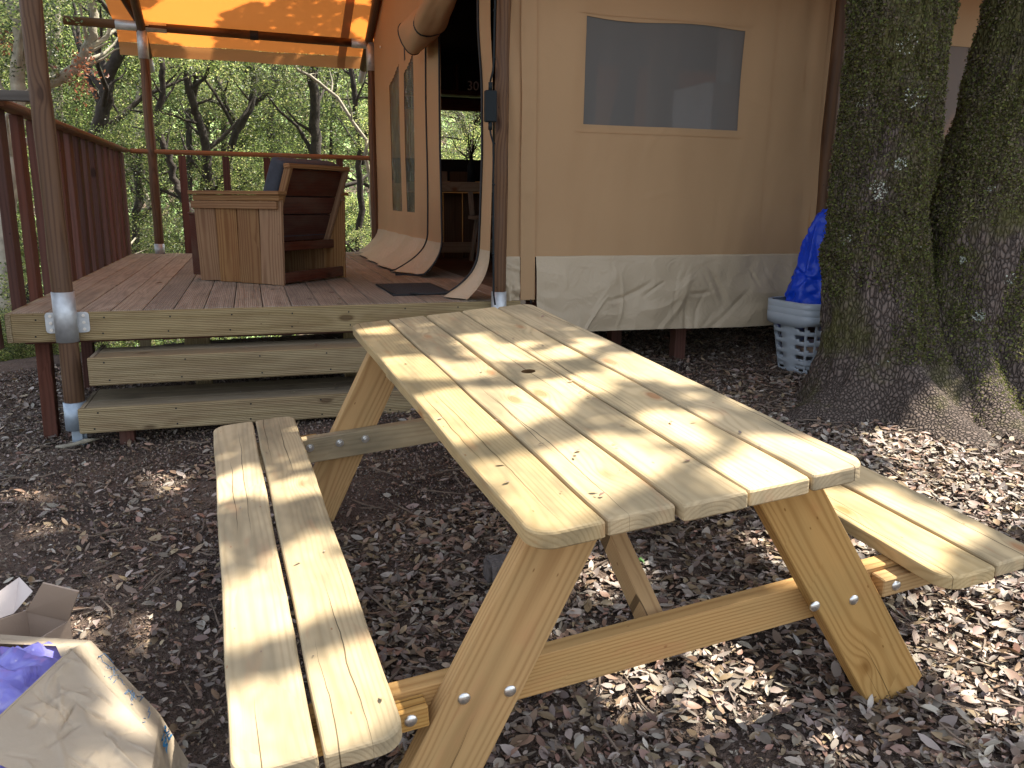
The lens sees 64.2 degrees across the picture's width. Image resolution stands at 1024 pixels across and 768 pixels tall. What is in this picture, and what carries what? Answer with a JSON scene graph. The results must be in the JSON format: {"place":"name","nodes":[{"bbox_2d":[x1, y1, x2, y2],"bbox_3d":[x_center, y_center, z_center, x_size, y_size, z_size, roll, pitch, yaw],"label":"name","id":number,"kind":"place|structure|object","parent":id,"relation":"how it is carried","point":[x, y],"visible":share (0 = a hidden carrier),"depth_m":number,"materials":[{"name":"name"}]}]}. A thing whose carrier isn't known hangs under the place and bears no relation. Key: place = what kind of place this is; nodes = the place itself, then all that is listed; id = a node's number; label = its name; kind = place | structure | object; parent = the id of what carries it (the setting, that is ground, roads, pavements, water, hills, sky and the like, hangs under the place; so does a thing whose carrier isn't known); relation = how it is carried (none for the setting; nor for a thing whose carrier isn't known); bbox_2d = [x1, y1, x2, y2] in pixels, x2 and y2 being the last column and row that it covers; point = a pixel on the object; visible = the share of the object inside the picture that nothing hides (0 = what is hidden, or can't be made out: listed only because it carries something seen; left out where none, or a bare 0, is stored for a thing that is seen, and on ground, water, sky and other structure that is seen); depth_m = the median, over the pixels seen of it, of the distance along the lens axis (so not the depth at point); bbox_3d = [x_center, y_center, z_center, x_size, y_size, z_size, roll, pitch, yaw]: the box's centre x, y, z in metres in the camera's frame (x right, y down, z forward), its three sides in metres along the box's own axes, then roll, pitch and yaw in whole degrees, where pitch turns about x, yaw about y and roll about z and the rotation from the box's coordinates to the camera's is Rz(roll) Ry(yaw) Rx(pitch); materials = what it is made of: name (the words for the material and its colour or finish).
{"place":"outdoors","nodes":[
{"label":"outdoors","id":0,"kind":"place"},
{"bbox_2d":[0,13,1023,767],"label":"ground","id":1,"kind":"structure","parent":0,"point":[174,679],"depth_m":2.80,"materials":[{"name":"soil"}]},
{"bbox_2d":[0,8,48,277],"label":"oak tree","id":2,"kind":"object","parent":1,"relation":"on","point":[22,252],"visible":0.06,"depth_m":13.63,"materials":[{"name":"green plant"}]},
{"bbox_2d":[1,6,64,285],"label":"oak tree","id":3,"kind":"object","parent":1,"relation":"on","point":[28,160],"depth_m":17.09,"materials":[{"name":"green plant"}]},
{"bbox_2d":[0,577,78,638],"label":"cardboard box","id":4,"kind":"object","parent":1,"relation":"on","point":[47,612],"visible":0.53,"depth_m":2.14,"materials":[{"name":"brown cardboard"}]},
{"bbox_2d":[0,258,80,358],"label":"oak tree","id":5,"kind":"object","parent":1,"relation":"on","point":[7,291],"visible":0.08,"depth_m":7.65,"materials":[{"name":"green plant"}]},
{"bbox_2d":[0,3,83,281],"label":"oak tree","id":6,"kind":"object","parent":1,"relation":"on","point":[18,213],"visible":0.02,"depth_m":13.38,"materials":[{"name":"green plant"}]},
{"bbox_2d":[33,274,80,354],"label":"oak tree","id":7,"kind":"object","parent":1,"relation":"on","point":[57,343],"visible":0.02,"depth_m":8.01,"materials":[{"name":"green plant"}]},
{"bbox_2d":[0,0,144,250],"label":"oak tree","id":8,"kind":"object","parent":1,"relation":"on","point":[55,34],"visible":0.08,"depth_m":10.63,"materials":[{"name":"green plant"}]},
{"bbox_2d":[5,2,142,341],"bbox_3d":[-7.467,-2.821,14.319,2.968,8.197,3.570,-3,13,-17],"label":"oak tree","id":9,"kind":"object","parent":1,"relation":"on","point":[64,108],"visible":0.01,"depth_m":13.99,"materials":[{"name":"green plant"}]},
{"bbox_2d":[0,0,148,357],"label":"oak tree","id":10,"kind":"object","parent":1,"relation":"on","point":[16,74],"visible":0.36,"depth_m":8.19,"materials":[{"name":"green plant"}]},
{"bbox_2d":[0,23,13,68],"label":"dead leaf spray","id":11,"kind":"object","parent":10,"relation":"attached to","point":[9,45],"visible":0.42,"depth_m":8.06,"materials":[{"name":"brown plant"}]},
{"bbox_2d":[53,36,108,88],"bbox_3d":[-4.349,-3.276,8.314,0.514,0.525,0.475,-3,13,-17],"label":"dead leaf spray","id":12,"kind":"object","parent":10,"relation":"attached to","point":[87,63],"visible":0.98,"depth_m":8.26,"materials":[{"name":"brown plant"}]},
{"bbox_2d":[60,64,103,110],"bbox_3d":[-4.399,-3.030,8.355,0.415,0.483,0.419,-7,15,-31],"label":"dead leaf spray","id":13,"kind":"object","parent":10,"relation":"attached to","point":[82,87],"visible":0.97,"depth_m":8.32,"materials":[{"name":"brown plant"}]},
{"bbox_2d":[55,438,98,448],"bbox_3d":[-2.201,0.299,4.139,0.202,0.034,0.045,-7,15,-31],"label":"fallen branch","id":14,"kind":"object","parent":1,"relation":"on","point":[80,442],"visible":1,"depth_m":4.12,"materials":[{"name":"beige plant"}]},
{"bbox_2d":[1,3,165,277],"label":"oak tree","id":15,"kind":"object","parent":1,"relation":"on","point":[74,101],"visible":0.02,"depth_m":16.34,"materials":[{"name":"green plant"}]},
{"bbox_2d":[0,634,188,767],"bbox_3d":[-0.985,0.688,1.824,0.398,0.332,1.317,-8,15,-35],"label":"paper bag","id":16,"kind":"object","parent":1,"relation":"on","point":[82,704],"visible":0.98,"depth_m":1.53,"materials":[{"name":"beige paper"}]},
{"bbox_2d":[0,641,60,767],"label":"purple plastic bag","id":17,"kind":"object","parent":16,"relation":"in","point":[24,668],"visible":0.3,"depth_m":1.68,"materials":[{"name":"purple plastic"}]},
{"bbox_2d":[0,0,195,350],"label":"oak tree","id":18,"kind":"object","parent":1,"relation":"on","point":[104,104],"visible":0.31,"depth_m":9.86,"materials":[{"name":"green plant"}]},
{"bbox_2d":[63,17,172,344],"bbox_3d":[-8.439,-3.539,17.980,3.726,11.190,3.142,13,17,43],"label":"oak tree","id":19,"kind":"object","parent":1,"relation":"on","point":[116,113],"visible":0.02,"depth_m":17.08,"materials":[{"name":"green plant"}]},
{"bbox_2d":[58,94,201,343],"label":"oak tree","id":20,"kind":"object","parent":1,"relation":"on","point":[137,235],"visible":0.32,"depth_m":10.43,"materials":[{"name":"green plant"}]},
{"bbox_2d":[78,5,184,252],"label":"oak tree","id":21,"kind":"object","parent":1,"relation":"on","point":[137,93],"visible":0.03,"depth_m":14.28,"materials":[{"name":"green plant"}]},
{"bbox_2d":[0,300,292,360],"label":"undergrowth","id":22,"kind":"object","parent":1,"relation":"on","point":[19,348],"visible":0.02,"depth_m":7.33,"materials":[{"name":"green plant"}]},
{"bbox_2d":[112,127,196,342],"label":"oak tree","id":23,"kind":"object","parent":1,"relation":"on","point":[149,202],"visible":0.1,"depth_m":11.68,"materials":[{"name":"green plant"}]},
{"bbox_2d":[97,30,223,339],"bbox_3d":[-4.090,-2.074,9.924,1.557,4.880,1.593,6,14,24],"label":"oak tree","id":24,"kind":"object","parent":1,"relation":"on","point":[157,113],"visible":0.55,"depth_m":9.52,"materials":[{"name":"green plant"}]},
{"bbox_2d":[89,41,231,343],"bbox_3d":[-7.670,-3.481,17.582,3.556,10.636,3.595,-3,13,-17],"label":"oak tree","id":25,"kind":"object","parent":1,"relation":"on","point":[184,128],"visible":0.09,"depth_m":17.17,"materials":[{"name":"green plant"}]},
{"bbox_2d":[134,47,230,253],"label":"oak tree","id":26,"kind":"object","parent":1,"relation":"on","point":[188,138],"visible":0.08,"depth_m":14.23,"materials":[{"name":"green plant"}]},
{"bbox_2d":[84,2,289,338],"bbox_3d":[-4.258,-2.387,11.115,2.690,5.906,2.253,1,13,1],"label":"oak tree","id":27,"kind":"object","parent":1,"relation":"on","point":[207,172],"visible":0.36,"depth_m":10.76,"materials":[{"name":"green plant"}]},
{"bbox_2d":[152,61,261,251],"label":"oak tree","id":28,"kind":"object","parent":1,"relation":"on","point":[224,129],"visible":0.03,"depth_m":17.22,"materials":[{"name":"green plant"}]},
{"bbox_2d":[140,57,278,252],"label":"oak tree","id":29,"kind":"object","parent":1,"relation":"on","point":[207,123],"visible":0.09,"depth_m":17.17,"materials":[{"name":"green plant"}]},
{"bbox_2d":[168,49,307,337],"bbox_3d":[-4.108,-2.554,12.950,2.312,6.549,2.705,-3,13,-17],"label":"oak tree","id":30,"kind":"object","parent":1,"relation":"on","point":[230,116],"visible":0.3,"depth_m":12.25,"materials":[{"name":"green plant"}]},
{"bbox_2d":[177,50,303,337],"bbox_3d":[-5.209,-3.401,15.095,3.116,9.450,2.725,-3,13,-17],"label":"oak tree","id":31,"kind":"object","parent":1,"relation":"on","point":[242,162],"visible":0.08,"depth_m":14.60,"materials":[{"name":"green plant"}]},
{"bbox_2d":[6,28,480,353],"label":"distant woodland","id":32,"kind":"object","parent":1,"relation":"on","point":[442,122],"depth_m":43.43,"materials":[{"name":"green plant"}]},
{"bbox_2d":[77,338,415,444],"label":"deck steps","id":33,"kind":"structure","parent":1,"relation":"on","point":[126,413],"depth_m":4.25,"materials":[{"name":"brown wood"}]},
{"bbox_2d":[157,273,418,393],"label":"deck leaves","id":34,"kind":"object","parent":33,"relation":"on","point":[315,343],"visible":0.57,"depth_m":4.57,"materials":[{"name":"brown plant"}]},
{"bbox_2d":[182,52,310,336],"bbox_3d":[-4.301,-3.401,14.788,2.834,8.856,3.264,-3,13,-17],"label":"oak tree","id":35,"kind":"object","parent":1,"relation":"on","point":[268,118],"visible":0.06,"depth_m":13.87,"materials":[{"name":"green plant"}]},
{"bbox_2d":[4,252,525,438],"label":"wooden deck","id":36,"kind":"structure","parent":1,"relation":"on","point":[128,298],"depth_m":4.60,"materials":[{"name":"brown wood"}]},
{"bbox_2d":[0,90,369,349],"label":"deck railing","id":37,"kind":"object","parent":36,"relation":"attached to","point":[92,167],"visible":0.55,"depth_m":5.87,"materials":[{"name":"brown wood"}]},
{"bbox_2d":[187,157,349,285],"bbox_3d":[-1.715,-1.172,5.839,0.967,0.837,0.772,7,14,26],"label":"lounge armchair","id":38,"kind":"object","parent":36,"relation":"on","point":[285,225],"visible":1,"depth_m":5.61,"materials":[{"name":"brown wood"}]},
{"bbox_2d":[376,283,447,295],"bbox_3d":[-0.647,-0.618,5.296,0.386,0.015,0.637,-3,13,-17],"label":"doormat","id":39,"kind":"object","parent":36,"relation":"on","point":[399,289],"visible":0.77,"depth_m":5.26,"materials":[{"name":"black plastic"}]},
{"bbox_2d":[220,87,348,335],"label":"oak tree","id":40,"kind":"object","parent":1,"relation":"on","point":[283,131],"visible":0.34,"depth_m":13.00,"materials":[{"name":"green plant"}]},
{"bbox_2d":[229,65,358,230],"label":"oak tree","id":41,"kind":"object","parent":1,"relation":"on","point":[289,117],"visible":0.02,"depth_m":17.77,"materials":[{"name":"green plant"}]},
{"bbox_2d":[246,63,370,249],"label":"oak tree","id":42,"kind":"object","parent":1,"relation":"on","point":[342,105],"visible":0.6,"depth_m":10.18,"materials":[{"name":"green plant"}]},
{"bbox_2d":[258,51,370,239],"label":"oak tree","id":43,"kind":"object","parent":1,"relation":"on","point":[313,129],"visible":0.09,"depth_m":11.94,"materials":[{"name":"green plant"}]},
{"bbox_2d":[276,65,369,226],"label":"oak tree","id":44,"kind":"object","parent":1,"relation":"on","point":[305,88],"visible":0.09,"depth_m":17.52,"materials":[{"name":"green plant"}]},
{"bbox_2d":[281,69,370,244],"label":"oak tree","id":45,"kind":"object","parent":1,"relation":"on","point":[340,125],"visible":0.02,"depth_m":18.65,"materials":[{"name":"green plant"}]},
{"bbox_2d":[284,65,370,251],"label":"oak tree","id":46,"kind":"object","parent":1,"relation":"on","point":[331,135],"visible":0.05,"depth_m":14.93,"materials":[{"name":"green plant"}]},
{"bbox_2d":[290,77,370,251],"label":"oak tree","id":47,"kind":"object","parent":1,"relation":"on","point":[365,184],"visible":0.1,"depth_m":14.30,"materials":[{"name":"green plant"}]},
{"bbox_2d":[327,55,369,251],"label":"oak tree","id":48,"kind":"object","parent":1,"relation":"on","point":[359,145],"visible":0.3,"depth_m":10.97,"materials":[{"name":"green plant"}]},
{"bbox_2d":[353,160,369,232],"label":"oak tree","id":49,"kind":"object","parent":1,"relation":"on","point":[364,196],"visible":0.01,"depth_m":18.58,"materials":[{"name":"green plant"}]},
{"bbox_2d":[352,70,464,158],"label":"oak tree","id":50,"kind":"object","parent":1,"relation":"on","point":[450,142],"visible":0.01,"depth_m":15.39,"materials":[{"name":"green plant"}]},
{"bbox_2d":[441,111,478,159],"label":"oak tree","id":51,"kind":"object","parent":1,"relation":"on","point":[467,126],"depth_m":19.13,"materials":[{"name":"green plant"}]},
{"bbox_2d":[441,110,480,159],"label":"oak tree","id":52,"kind":"object","parent":1,"relation":"on","point":[461,121],"visible":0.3,"depth_m":11.70,"materials":[{"name":"green plant"}]},
{"bbox_2d":[441,112,480,159],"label":"oak tree","id":53,"kind":"object","parent":1,"relation":"on","point":[446,118],"visible":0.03,"depth_m":16.33,"materials":[{"name":"green plant"}]},
{"bbox_2d":[483,553,507,582],"bbox_3d":[-0.039,0.619,2.730,0.104,0.084,0.094,-3,13,-17],"label":"stone","id":54,"kind":"object","parent":1,"relation":"on","point":[492,565],"visible":0.46,"depth_m":2.70,"materials":[{"name":"grey stone"}]},
{"bbox_2d":[19,0,982,445],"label":"safari tent","id":55,"kind":"object","parent":1,"relation":"on","point":[661,164],"visible":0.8,"depth_m":5.03,"materials":[{"name":"fabric"}]},
{"bbox_2d":[389,64,401,210],"bbox_3d":[-1.088,-2.287,7.692,0.021,1.340,0.670,-3,13,-16],"label":"clear window","id":56,"kind":"structure","parent":55,"relation":"in","point":[394,84],"depth_m":7.74,"materials":[{"name":"plastic"}]},
{"bbox_2d":[404,55,414,211],"bbox_3d":[-0.874,-2.133,7.017,0.014,1.340,0.480,-3,13,-17],"label":"clear window","id":57,"kind":"structure","parent":55,"relation":"in","point":[408,74],"depth_m":7.05,"materials":[{"name":"plastic"}]},
{"bbox_2d":[398,0,456,53],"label":"rolled door","id":58,"kind":"structure","parent":55,"relation":"in","point":[432,17],"depth_m":5.43,"materials":[{"name":"beige fabric"}]},
{"bbox_2d":[440,64,480,97],"bbox_3d":[-0.629,-3.183,8.532,1.000,0.320,0.226,-3,13,-17],"label":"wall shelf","id":59,"kind":"object","parent":55,"relation":"attached to","point":[457,80],"depth_m":8.60,"materials":[{"name":"black"}]},
{"bbox_2d":[439,171,491,257],"bbox_3d":[-0.619,-1.747,8.373,1.035,0.873,1.035,-3,13,-17],"label":"kitchen counter","id":60,"kind":"object","parent":55,"relation":"on","point":[454,246],"visible":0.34,"depth_m":8.24,"materials":[{"name":"brown wood"}]},
{"bbox_2d":[442,171,446,181],"bbox_3d":[-0.827,-2.214,8.745,0.270,0.130,0.020,-3,13,-17],"label":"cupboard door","id":61,"kind":"structure","parent":60,"relation":"in","point":[444,173],"depth_m":8.76,"materials":[{"name":"brown wood"}]},
{"bbox_2d":[450,171,466,181],"bbox_3d":[-0.541,-2.230,8.834,0.270,0.130,0.020,-3,13,-17],"label":"cupboard door","id":62,"kind":"structure","parent":60,"relation":"in","point":[454,176],"depth_m":8.81,"materials":[{"name":"brown wood"}]},
{"bbox_2d":[463,109,494,181],"bbox_3d":[-0.293,-2.332,7.982,0.333,0.707,0.234,4,13,15],"label":"dried branch vase","id":63,"kind":"object","parent":60,"relation":"on","point":[471,171],"visible":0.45,"depth_m":7.96,"materials":[{"name":"black plastic"}]},
{"bbox_2d":[468,191,491,260],"bbox_3d":[-0.234,-1.496,7.779,0.320,0.658,0.322,-3,13,-17],"label":"bar stool","id":64,"kind":"object","parent":55,"relation":"on","point":[473,216],"visible":0.38,"depth_m":7.81,"materials":[{"name":"brown wood"}]},
{"bbox_2d":[484,0,496,304],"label":"power cable","id":65,"kind":"object","parent":55,"relation":"attached to","point":[490,106],"visible":1,"depth_m":4.43,"materials":[{"name":"black plastic"}]},
{"bbox_2d":[0,325,1023,767],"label":"leaf litter","id":66,"kind":"object","parent":1,"relation":"on","point":[874,721],"visible":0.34,"depth_m":2.46,"materials":[{"name":"brown plant"}]},
{"bbox_2d":[0,328,1023,767],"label":"twigs","id":67,"kind":"object","parent":1,"relation":"on","point":[946,728],"visible":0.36,"depth_m":2.81,"materials":[{"name":"brown wood"}]},
{"bbox_2d":[213,304,1023,767],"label":"picnic table","id":68,"kind":"object","parent":1,"relation":"on","point":[515,370],"visible":1,"depth_m":1.89,"materials":[{"name":"brown wood"}]},
{"bbox_2d":[240,315,795,699],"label":"fallen bits","id":69,"kind":"object","parent":68,"relation":"on","point":[601,493],"visible":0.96,"depth_m":1.82,"materials":[{"name":"brown plant"}]},
{"bbox_2d":[767,310,820,373],"bbox_3d":[1.957,-0.276,5.237,0.592,0.385,0.482,-3,13,-17],"label":"laundry basket","id":70,"kind":"object","parent":1,"relation":"on","point":[788,323],"visible":0.41,"depth_m":5.09,"materials":[{"name":"grey plastic"}]},
{"bbox_2d":[767,304,819,369],"bbox_3d":[1.958,-0.313,5.229,0.592,0.385,0.482,-3,13,-17],"label":"laundry basket","id":71,"kind":"object","parent":70,"relation":"in","point":[801,313],"visible":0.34,"depth_m":5.05,"materials":[{"name":"grey plastic"}]},
{"bbox_2d":[768,296,820,362],"bbox_3d":[1.958,-0.350,5.220,0.592,0.385,0.482,-3,13,-17],"label":"laundry basket","id":72,"kind":"object","parent":71,"relation":"in","point":[779,301],"visible":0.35,"depth_m":5.11,"materials":[{"name":"grey plastic"}]},
{"bbox_2d":[785,209,827,303],"bbox_3d":[1.988,-0.774,5.140,0.508,0.640,0.369,-3,13,-17],"label":"blue plastic bag","id":73,"kind":"object","parent":72,"relation":"in","point":[804,286],"visible":0.29,"depth_m":5.04,"materials":[{"name":"blue plastic"}]},
{"bbox_2d":[796,339,819,352],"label":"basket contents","id":74,"kind":"object","parent":72,"relation":"in","point":[801,348],"visible":0.09,"depth_m":5.17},
{"bbox_2d":[781,0,1023,454],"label":"holm oak","id":75,"kind":"object","parent":1,"relation":"on","point":[921,256],"visible":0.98,"depth_m":4.17,"materials":[{"name":"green plant"}]}
]}

